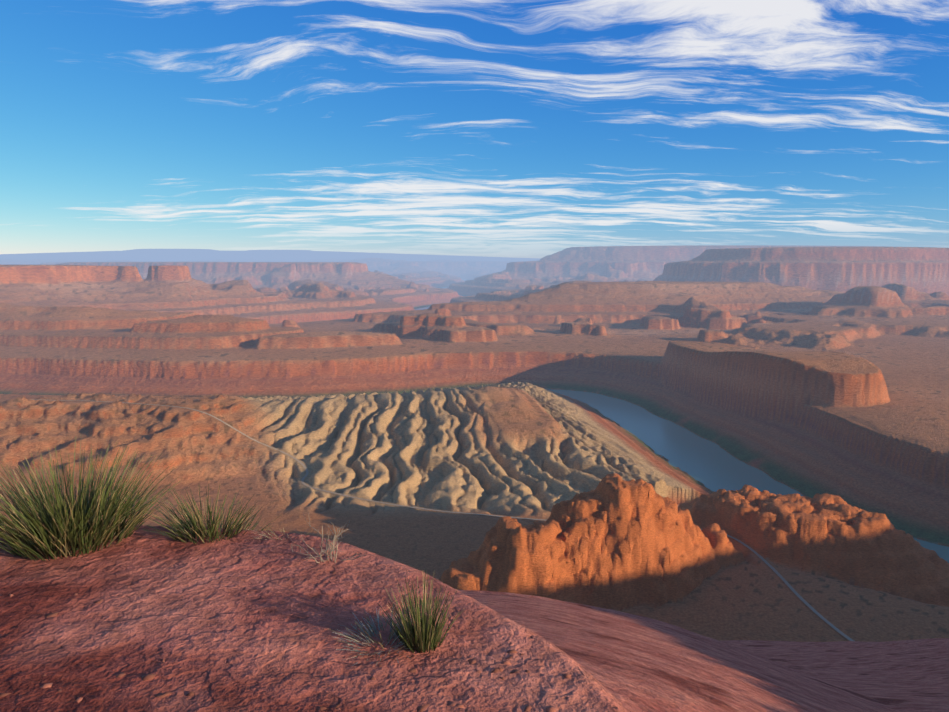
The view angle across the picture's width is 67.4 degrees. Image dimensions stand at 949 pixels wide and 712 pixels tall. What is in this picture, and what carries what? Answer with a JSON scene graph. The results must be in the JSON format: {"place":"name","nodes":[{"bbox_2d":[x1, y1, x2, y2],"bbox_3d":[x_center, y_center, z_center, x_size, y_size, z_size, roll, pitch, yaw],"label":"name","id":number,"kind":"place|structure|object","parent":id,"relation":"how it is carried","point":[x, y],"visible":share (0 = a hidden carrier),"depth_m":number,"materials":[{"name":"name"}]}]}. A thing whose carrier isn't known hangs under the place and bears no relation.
{"place":"outdoors","nodes":[
{"label":"outdoors","id":0,"kind":"place"},
{"bbox_2d":[31,399,853,640],"bbox_3d":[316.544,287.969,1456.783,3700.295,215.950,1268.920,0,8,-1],"label":"dirt road","id":1,"kind":"structure","parent":0,"point":[778,574],"depth_m":1352.12,"materials":[{"name":"beige soil"}]},
{"bbox_2d":[0,245,948,711],"bbox_3d":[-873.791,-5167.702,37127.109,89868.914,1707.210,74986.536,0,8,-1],"label":"terrain","id":2,"kind":"structure","parent":0,"point":[628,575],"depth_m":1625.19,"materials":[{"name":"brown stone"}]},
{"bbox_2d":[0,439,188,560],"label":"clump","id":3,"kind":"object","parent":2,"relation":"on","point":[67,522],"visible":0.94,"depth_m":4.20,"materials":[{"name":"green plant"}]},
{"bbox_2d":[142,486,280,544],"bbox_3d":[-1.649,1.133,4.480,0.804,0.662,0.787,0,8,-1],"label":"clump","id":4,"kind":"object","parent":2,"relation":"on","point":[199,521],"visible":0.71,"depth_m":4.36,"materials":[{"name":"green plant"}]},
{"bbox_2d":[0,572,570,711],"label":"pebbles","id":5,"kind":"object","parent":2,"relation":"on","point":[150,676],"visible":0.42,"depth_m":2.87,"materials":[{"name":"brown stone"}]},
{"bbox_2d":[248,525,325,540],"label":"dry grass","id":6,"kind":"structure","parent":2,"relation":"on","point":[274,534],"depth_m":4.33,"materials":[{"name":"beige plant"}]},
{"bbox_2d":[292,513,366,562],"bbox_3d":[-0.833,1.045,4.008,0.390,0.280,0.362,-6,9,-37],"label":"dry bush","id":7,"kind":"object","parent":2,"relation":"on","point":[333,547],"visible":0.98,"depth_m":4.01,"materials":[{"name":"beige plant"}]},
{"bbox_2d":[327,604,429,664],"bbox_3d":[-0.409,1.235,3.184,0.465,0.122,0.490,-5,9,-31],"label":"dry grass tuft","id":8,"kind":"object","parent":2,"relation":"on","point":[371,626],"visible":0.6,"depth_m":3.17,"materials":[{"name":"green plant"}]},
{"bbox_2d":[379,570,460,653],"bbox_3d":[-0.231,1.120,3.114,0.316,0.364,0.344,-7,10,-42],"label":"clump","id":9,"kind":"object","parent":2,"relation":"on","point":[423,629],"visible":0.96,"depth_m":3.10,"materials":[{"name":"green plant"}]},
{"bbox_2d":[0,0,948,257],"label":"sky","id":10,"kind":"structure","parent":0,"point":[484,128],"materials":[{"name":"blue"}]},
{"bbox_2d":[415,278,948,562],"bbox_3d":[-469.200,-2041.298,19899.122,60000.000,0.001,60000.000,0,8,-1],"label":"river water","id":11,"kind":"structure","parent":0,"point":[711,466],"depth_m":2282.87,"materials":[{"name":"teal liquid"}]}
]}

